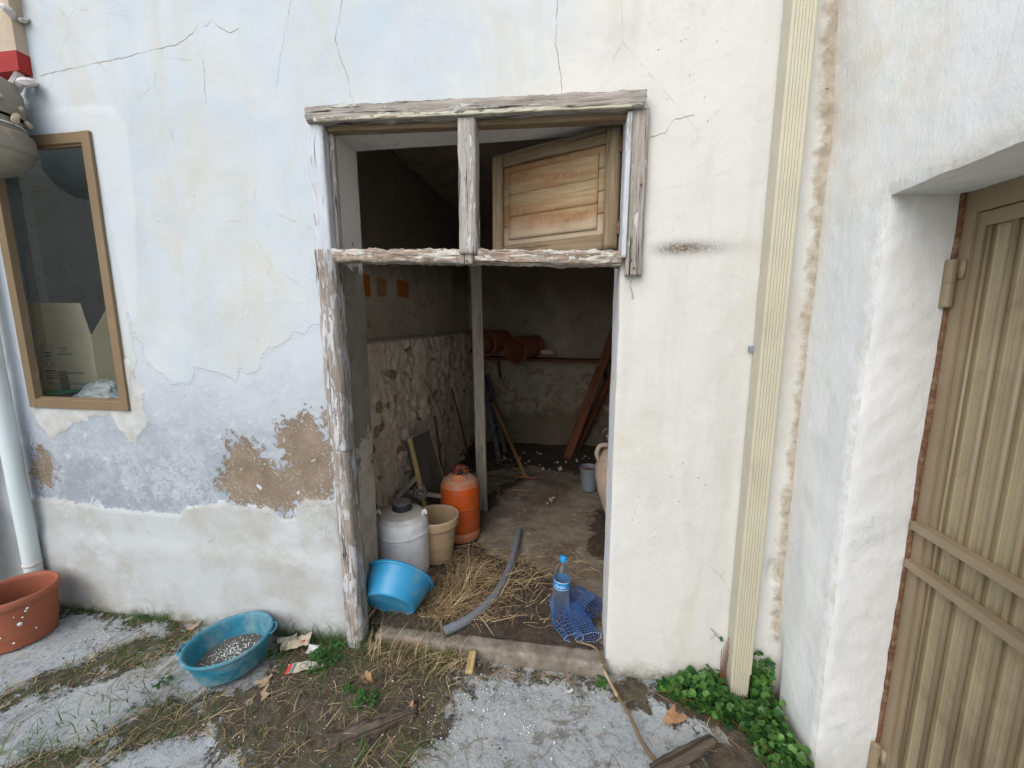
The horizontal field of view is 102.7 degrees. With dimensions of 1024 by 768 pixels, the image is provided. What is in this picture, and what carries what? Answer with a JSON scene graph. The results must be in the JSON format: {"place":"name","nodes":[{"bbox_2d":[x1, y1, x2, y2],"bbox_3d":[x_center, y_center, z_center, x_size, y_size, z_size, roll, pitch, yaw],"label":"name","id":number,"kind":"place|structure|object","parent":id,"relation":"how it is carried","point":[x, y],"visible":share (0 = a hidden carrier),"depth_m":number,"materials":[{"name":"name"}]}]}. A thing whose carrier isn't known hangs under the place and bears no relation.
{"place":"outdoors","nodes":[
{"label":"outdoors","id":0,"kind":"place"},
{"bbox_2d":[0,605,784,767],"bbox_3d":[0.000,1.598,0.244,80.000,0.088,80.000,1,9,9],"label":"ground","id":1,"kind":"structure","parent":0,"point":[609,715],"depth_m":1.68,"materials":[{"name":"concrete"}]},
{"bbox_2d":[0,570,60,653],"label":"terracotta pot","id":2,"kind":"object","parent":1,"relation":"on","point":[29,608],"visible":1,"depth_m":2.06,"materials":[{"name":"ceramic"}]},
{"bbox_2d":[153,672,172,689],"bbox_3d":[-1.548,1.324,1.827,0.069,0.026,0.084,1,9,9],"label":"green weed","id":3,"kind":"object","parent":1,"relation":"on","point":[157,685],"visible":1,"depth_m":1.82,"materials":[{"name":"green plant"}]},
{"bbox_2d":[186,620,200,629],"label":"dead leaf","id":4,"kind":"object","parent":1,"relation":"on","point":[191,627],"visible":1,"depth_m":2.14,"materials":[{"name":"beige plant"}]},
{"bbox_2d":[176,611,277,686],"bbox_3d":[-1.318,1.241,1.916,0.378,0.162,0.363,1,9,9],"label":"washing basin","id":5,"kind":"object","parent":1,"relation":"on","point":[225,650],"visible":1,"depth_m":1.92,"materials":[{"name":"blue plastic"}]},
{"bbox_2d":[245,684,269,704],"bbox_3d":[-1.090,1.335,1.756,0.091,0.021,0.065,-5,10,-30],"label":"dead leaf","id":6,"kind":"object","parent":1,"relation":"on","point":[263,694],"visible":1,"depth_m":1.76,"materials":[{"name":"brown plant"}]},
{"bbox_2d":[254,674,272,686],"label":"dead leaf","id":7,"kind":"object","parent":1,"relation":"on","point":[264,681],"visible":0.99,"depth_m":1.83,"materials":[{"name":"beige plant"}]},
{"bbox_2d":[267,645,280,657],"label":"green weed","id":8,"kind":"object","parent":1,"relation":"on","point":[270,655],"visible":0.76,"depth_m":1.98,"materials":[{"name":"green plant"}]},
{"bbox_2d":[277,633,296,642],"bbox_3d":[-1.118,1.270,2.038,0.088,0.020,0.033,-5,10,-30],"label":"plastic scrap","id":9,"kind":"object","parent":1,"relation":"on","point":[280,640],"visible":0.62,"depth_m":2.04,"materials":[{"name":"grey plastic"}]},
{"bbox_2d":[280,632,311,650],"bbox_3d":[-1.057,1.261,2.003,0.137,0.047,0.066,-1,9,-6],"label":"wrapper scrap","id":10,"kind":"object","parent":1,"relation":"on","point":[293,642],"visible":1,"depth_m":2.00,"materials":[{"name":"paper"}]},
{"bbox_2d":[284,659,323,674],"bbox_3d":[-0.956,1.306,1.892,0.163,0.025,0.041,-2,9,-13],"label":"cardboard scrap","id":11,"kind":"object","parent":1,"relation":"on","point":[300,666],"visible":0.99,"depth_m":1.89,"materials":[{"name":"paper"}]},
{"bbox_2d":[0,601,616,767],"bbox_3d":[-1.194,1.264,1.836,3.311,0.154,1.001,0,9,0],"label":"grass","id":12,"kind":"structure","parent":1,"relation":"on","point":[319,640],"depth_m":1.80,"materials":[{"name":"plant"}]},
{"bbox_2d":[306,644,318,653],"bbox_3d":[-0.958,1.277,1.974,0.058,0.022,0.041,0,9,-3],"label":"plastic scrap","id":13,"kind":"object","parent":1,"relation":"on","point":[309,650],"visible":0.7,"depth_m":1.98,"materials":[{"name":"white plastic"}]},
{"bbox_2d":[306,662,328,674],"bbox_3d":[-0.898,1.311,1.894,0.091,0.038,0.081,1,9,9],"label":"green weed","id":14,"kind":"object","parent":1,"relation":"on","point":[313,669],"visible":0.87,"depth_m":1.88,"materials":[{"name":"green plant"}]},
{"bbox_2d":[4,474,640,767],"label":"lime chips","id":15,"kind":"object","parent":1,"relation":"on","point":[418,695],"visible":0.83,"depth_m":1.72,"materials":[{"name":"white stone"}]},
{"bbox_2d":[306,637,346,669],"bbox_3d":[-0.874,1.283,1.962,0.169,0.071,0.156,4,10,25],"label":"green weed","id":16,"kind":"object","parent":1,"relation":"on","point":[316,651],"visible":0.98,"depth_m":1.94,"materials":[{"name":"green plant"}]},
{"bbox_2d":[341,681,355,694],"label":"green weed","id":17,"kind":"object","parent":1,"relation":"on","point":[350,688],"visible":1,"depth_m":1.77,"materials":[{"name":"green plant"}]},
{"bbox_2d":[353,687,382,710],"bbox_3d":[-0.613,1.328,1.734,0.113,0.045,0.111,1,9,9],"label":"green weed","id":18,"kind":"object","parent":1,"relation":"on","point":[362,692],"visible":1,"depth_m":1.73,"materials":[{"name":"green plant"}]},
{"bbox_2d":[0,603,738,767],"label":"dry grass","id":19,"kind":"structure","parent":1,"relation":"on","point":[382,660],"depth_m":1.81,"materials":[{"name":"plant"}]},
{"bbox_2d":[365,671,373,681],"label":"dead leaf","id":20,"kind":"object","parent":1,"relation":"on","point":[368,676],"visible":1,"depth_m":1.78,"materials":[{"name":"orange plant"}]},
{"bbox_2d":[325,700,418,754],"bbox_3d":[-0.542,1.353,1.614,0.362,0.072,0.095,-4,9,-23],"label":"rotten plank","id":21,"kind":"object","parent":1,"relation":"on","point":[376,726],"visible":0.99,"depth_m":1.59,"materials":[{"name":"brown wood"}]},
{"bbox_2d":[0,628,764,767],"bbox_3d":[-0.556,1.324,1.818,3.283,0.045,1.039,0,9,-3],"label":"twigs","id":22,"kind":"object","parent":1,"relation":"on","point":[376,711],"visible":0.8,"depth_m":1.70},
{"bbox_2d":[0,559,784,767],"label":"soil crumbs","id":23,"kind":"object","parent":1,"relation":"on","point":[361,686],"visible":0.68,"depth_m":1.78,"materials":[{"name":"brown soil"}]},
{"bbox_2d":[0,0,838,696],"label":"old house","id":24,"kind":"structure","parent":1,"relation":"on","point":[250,228],"depth_m":1.82,"materials":[{"name":"paint"}]},
{"bbox_2d":[0,77,38,177],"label":"wall lamp","id":25,"kind":"object","parent":24,"relation":"attached to","point":[19,156],"visible":1,"depth_m":1.78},
{"bbox_2d":[0,0,38,92],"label":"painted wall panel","id":26,"kind":"structure","parent":24,"relation":"attached to","point":[15,66],"depth_m":1.82,"materials":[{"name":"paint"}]},
{"bbox_2d":[0,334,44,573],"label":"drain pipe","id":27,"kind":"object","parent":24,"relation":"attached to","point":[17,485],"visible":0.9,"depth_m":2.15,"materials":[{"name":"paint"}]},
{"bbox_2d":[5,148,105,391],"bbox_3d":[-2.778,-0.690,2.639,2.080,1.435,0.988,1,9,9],"label":"window pane","id":28,"kind":"structure","parent":24,"relation":"in","point":[51,214],"depth_m":3.17,"materials":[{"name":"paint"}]},
{"bbox_2d":[42,389,81,396],"bbox_3d":[-2.578,0.057,2.342,0.152,0.038,0.254,1,9,9],"label":"green tray","id":29,"kind":"object","parent":24,"relation":"on","point":[64,393],"visible":0.54,"depth_m":2.32,"materials":[{"name":"plastic"}]},
{"bbox_2d":[0,130,130,410],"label":"window frame","id":30,"kind":"structure","parent":24,"relation":"in","point":[79,139],"depth_m":2.01,"materials":[{"name":"brown wood"}]},
{"bbox_2d":[27,303,116,390],"bbox_3d":[-2.534,-0.217,2.508,0.435,0.535,0.314,0,9,3],"label":"cardboard box","id":31,"kind":"object","parent":24,"relation":"on","point":[73,352],"visible":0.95,"depth_m":2.37,"materials":[{"name":"beige cardboard"}]},
{"bbox_2d":[73,379,118,398],"bbox_3d":[-2.332,0.022,2.360,0.361,0.104,0.229,1,9,9],"label":"plastic wrap","id":32,"kind":"object","parent":24,"relation":"on","point":[103,388],"visible":0.77,"depth_m":2.29,"materials":[{"name":"plastic"}]},
{"bbox_2d":[386,475,420,507],"bbox_3d":[-0.773,0.761,2.807,0.037,0.204,0.357,7,11,39],"label":"batten","id":33,"kind":"object","parent":24,"relation":"attached to","point":[406,487],"visible":0.59,"depth_m":2.82,"materials":[{"name":"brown wood"}]},
{"bbox_2d":[395,489,440,497],"bbox_3d":[-0.690,0.765,2.879,0.413,0.036,0.031,2,9,11],"label":"batten","id":34,"kind":"object","parent":24,"relation":"attached to","point":[429,494],"visible":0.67,"depth_m":2.85,"materials":[{"name":"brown wood"}]},
{"bbox_2d":[425,380,444,422],"bbox_3d":[-0.643,0.160,3.457,0.016,0.440,0.394,2,9,11],"label":"twig","id":35,"kind":"object","parent":24,"relation":"attached to","point":[435,401],"visible":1,"depth_m":3.43,"materials":[{"name":"brown wood"}]},
{"bbox_2d":[463,329,472,354],"bbox_3d":[-0.440,-0.508,4.886,0.298,0.293,0.353,4,10,25],"label":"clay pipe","id":36,"kind":"object","parent":24,"relation":"attached to","point":[469,331],"visible":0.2,"depth_m":4.74,"materials":[{"name":"orange ceramic"}]},
{"bbox_2d":[484,356,611,380],"bbox_3d":[0.487,-0.178,4.810,1.740,0.275,0.245,1,9,9],"label":"wall shelf","id":37,"kind":"object","parent":24,"relation":"attached to","point":[554,359],"depth_m":4.73,"materials":[{"name":"brown wood"}]},
{"bbox_2d":[483,329,510,355],"bbox_3d":[-0.204,-0.490,4.799,0.317,0.310,0.394,6,11,34],"label":"clay pipe","id":38,"kind":"object","parent":37,"relation":"on","point":[494,341],"visible":0.7,"depth_m":4.74,"materials":[{"name":"orange ceramic"}]},
{"bbox_2d":[504,335,543,364],"bbox_3d":[0.160,-0.395,4.703,0.327,0.322,0.446,7,11,39],"label":"clay pipe","id":39,"kind":"object","parent":37,"relation":"on","point":[518,350],"visible":0.98,"depth_m":4.65,"materials":[{"name":"orange ceramic"}]},
{"bbox_2d":[540,350,553,354],"bbox_3d":[0.407,-0.369,4.733,0.150,0.052,0.072,1,9,9],"label":"brick","id":40,"kind":"object","parent":37,"relation":"on","point":[549,352],"visible":1,"depth_m":4.70,"materials":[{"name":"ceramic"}]},
{"bbox_2d":[726,0,818,696],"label":"downpipe","id":41,"kind":"object","parent":24,"relation":"attached to","point":[798,35],"visible":0.95,"depth_m":1.49,"materials":[{"name":"beige metal"}]},
{"bbox_2d":[465,650,476,674],"bbox_3d":[-0.187,1.275,1.879,0.037,0.030,0.112,1,9,4],"label":"wood chip","id":42,"kind":"object","parent":1,"relation":"on","point":[470,665],"visible":0.98,"depth_m":1.86,"materials":[{"name":"yellow wood"}]},
{"bbox_2d":[594,675,607,689],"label":"green weed","id":43,"kind":"object","parent":1,"relation":"on","point":[602,681],"visible":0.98,"depth_m":1.81,"materials":[{"name":"green plant"}]},
{"bbox_2d":[576,641,656,761],"bbox_3d":[0.441,1.292,1.721,0.069,0.104,0.539,-4,10,-24],"label":"vine stem","id":44,"kind":"object","parent":1,"relation":"on","point":[646,748],"visible":0.98,"depth_m":1.68,"materials":[{"name":"plant"}]},
{"bbox_2d":[663,704,686,724],"bbox_3d":[0.654,1.353,1.669,0.097,0.011,0.071,-4,10,-24],"label":"dead leaf","id":45,"kind":"object","parent":1,"relation":"on","point":[672,714],"visible":1,"depth_m":1.67,"materials":[{"name":"brown plant"}]},
{"bbox_2d":[649,733,717,767],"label":"rotten plank","id":46,"kind":"object","parent":1,"relation":"on","point":[687,753],"visible":1,"depth_m":1.49,"materials":[{"name":"brown wood"}]},
{"bbox_2d":[647,638,814,767],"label":"ivy","id":47,"kind":"object","parent":1,"relation":"on","point":[781,744],"depth_m":1.65,"materials":[{"name":"green plant"}]},
{"bbox_2d":[779,0,1023,767],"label":"neighbouring wall","id":48,"kind":"structure","parent":1,"relation":"on","point":[928,119],"depth_m":1.27,"materials":[{"name":"white paint"}]},
{"bbox_2d":[867,175,1023,767],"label":"metal gate","id":49,"kind":"structure","parent":48,"relation":"attached to","point":[953,693],"depth_m":1.14,"materials":[{"name":"metal"}]},
{"bbox_2d":[368,441,605,649],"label":"room floor","id":50,"kind":"structure","parent":0,"point":[513,512],"depth_m":2.83,"materials":[{"name":"concrete"}]},
{"bbox_2d":[367,559,433,614],"bbox_3d":[-0.606,1.057,2.159,0.368,0.342,0.291,1,9,9],"label":"washing tub","id":51,"kind":"object","parent":50,"relation":"on","point":[400,586],"visible":0.94,"depth_m":2.07,"materials":[{"name":"blue plastic"}]},
{"bbox_2d":[376,498,429,572],"bbox_3d":[-0.663,0.924,2.486,0.319,0.463,0.321,1,9,9],"label":"plastic drum","id":52,"kind":"object","parent":50,"relation":"on","point":[402,530],"visible":0.84,"depth_m":2.37,"materials":[{"name":"white plastic"}]},
{"bbox_2d":[413,484,426,499],"bbox_3d":[-0.564,0.664,2.513,0.090,0.091,0.033,0,9,0],"label":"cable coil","id":53,"kind":"object","parent":52,"relation":"on","point":[423,494],"visible":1,"depth_m":2.51,"materials":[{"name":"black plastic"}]},
{"bbox_2d":[407,428,443,506],"bbox_3d":[-0.591,0.702,3.030,0.195,0.719,0.322,4,10,24],"label":"framed board","id":54,"kind":"object","parent":50,"relation":"on","point":[425,461],"visible":0.66,"depth_m":2.99,"materials":[{"name":"brown wood"}]},
{"bbox_2d":[433,416,442,471],"bbox_3d":[-0.633,0.529,3.506,0.068,0.524,0.028,0,9,-2],"label":"rusty bar","id":55,"kind":"object","parent":50,"relation":"on","point":[437,437],"visible":0.84,"depth_m":3.49,"materials":[{"name":"brown metal"}]},
{"bbox_2d":[422,504,458,565],"bbox_3d":[-0.491,0.982,2.658,0.297,0.296,0.297,1,9,9],"label":"sand pot","id":56,"kind":"object","parent":50,"relation":"on","point":[443,520],"visible":0.67,"depth_m":2.58,"materials":[{"name":"plastic"}]},
{"bbox_2d":[440,464,479,544],"bbox_3d":[-0.368,0.833,2.913,0.281,0.513,0.281,1,9,9],"label":"gas bottle","id":57,"kind":"object","parent":50,"relation":"on","point":[459,488],"visible":0.86,"depth_m":2.81,"materials":[{"name":"orange metal"}]},
{"bbox_2d":[451,388,469,460],"bbox_3d":[-0.517,0.434,4.163,0.021,0.849,0.374,3,9,19],"label":"rusty rod","id":58,"kind":"object","parent":50,"relation":"on","point":[460,423],"visible":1,"depth_m":4.14,"materials":[{"name":"brown metal"}]},
{"bbox_2d":[349,522,599,639],"bbox_3d":[-0.110,1.038,2.437,1.295,0.231,1.227,1,9,9],"label":"straw","id":59,"kind":"object","parent":50,"relation":"on","point":[457,582],"visible":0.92,"depth_m":2.29,"materials":[{"name":"beige plant"}]},
{"bbox_2d":[470,168,487,511],"bbox_3d":[-0.261,-0.308,3.152,0.134,2.707,0.060,1,9,9],"label":"wooden prop","id":60,"kind":"object","parent":50,"relation":"on","point":[478,365],"visible":0.75,"depth_m":3.17,"materials":[{"name":"grey wood"}]},
{"bbox_2d":[441,527,521,635],"bbox_3d":[-0.083,1.137,2.456,0.171,0.046,1.077,3,9,21],"label":"grey hose","id":61,"kind":"object","parent":50,"relation":"on","point":[450,628],"visible":0.94,"depth_m":2.20,"materials":[{"name":"rubber"}]},
{"bbox_2d":[394,455,590,628],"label":"floor twigs","id":62,"kind":"object","parent":50,"relation":"on","point":[518,472],"visible":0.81,"depth_m":3.72,"materials":[{"name":"brown wood"}]},
{"bbox_2d":[485,374,507,462],"bbox_3d":[-0.185,0.265,4.631,0.233,1.099,0.628,-4,10,-27],"label":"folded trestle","id":63,"kind":"object","parent":50,"relation":"on","point":[489,390],"visible":0.81,"depth_m":4.63,"materials":[{"name":"black wood"}]},
{"bbox_2d":[492,402,535,478],"bbox_3d":[-0.057,0.571,4.336,0.154,0.600,1.096,-4,10,-24],"label":"mattock","id":64,"kind":"object","parent":50,"relation":"on","point":[519,463],"visible":0.92,"depth_m":4.32,"materials":[{"name":"wood"}]},
{"bbox_2d":[467,452,596,503],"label":"rubble stones","id":65,"kind":"object","parent":50,"relation":"on","point":[559,469],"visible":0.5,"depth_m":4.39,"materials":[{"name":"stone"}]},
{"bbox_2d":[552,555,570,615],"bbox_3d":[0.258,1.051,2.145,0.097,0.321,0.091,1,9,9],"label":"water bottle","id":66,"kind":"object","parent":50,"relation":"on","point":[561,577],"visible":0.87,"depth_m":2.12,"materials":[{"name":"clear plastic"}]},
{"bbox_2d":[550,585,601,642],"bbox_3d":[0.339,1.161,2.076,0.282,0.132,0.286,-3,9,-21],"label":"blue net","id":67,"kind":"object","parent":50,"relation":"on","point":[569,614],"visible":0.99,"depth_m":2.10,"materials":[{"name":"plastic"}]},
{"bbox_2d":[563,328,611,459],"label":"leaning beam","id":68,"kind":"structure","parent":50,"relation":"on","point":[588,401],"depth_m":4.47,"materials":[{"name":"brown wood"}]},
{"bbox_2d":[579,463,596,492],"bbox_3d":[0.702,0.857,3.727,0.188,0.218,0.188,1,9,9],"label":"metal bucket","id":69,"kind":"object","parent":50,"relation":"on","point":[588,478],"visible":0.91,"depth_m":3.67,"materials":[{"name":"metal"}]},
{"bbox_2d":[575,367,610,451],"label":"leaning beam","id":70,"kind":"structure","parent":50,"relation":"on","point":[596,405],"depth_m":4.68,"materials":[{"name":"brown wood"}]},
{"bbox_2d":[594,428,608,514],"bbox_3d":[0.839,0.692,2.943,0.501,0.784,0.469,1,9,9],"label":"clay jar","id":71,"kind":"object","parent":50,"relation":"on","point":[601,457],"visible":0.16,"depth_m":2.87,"materials":[{"name":"beige ceramic"}]}
]}

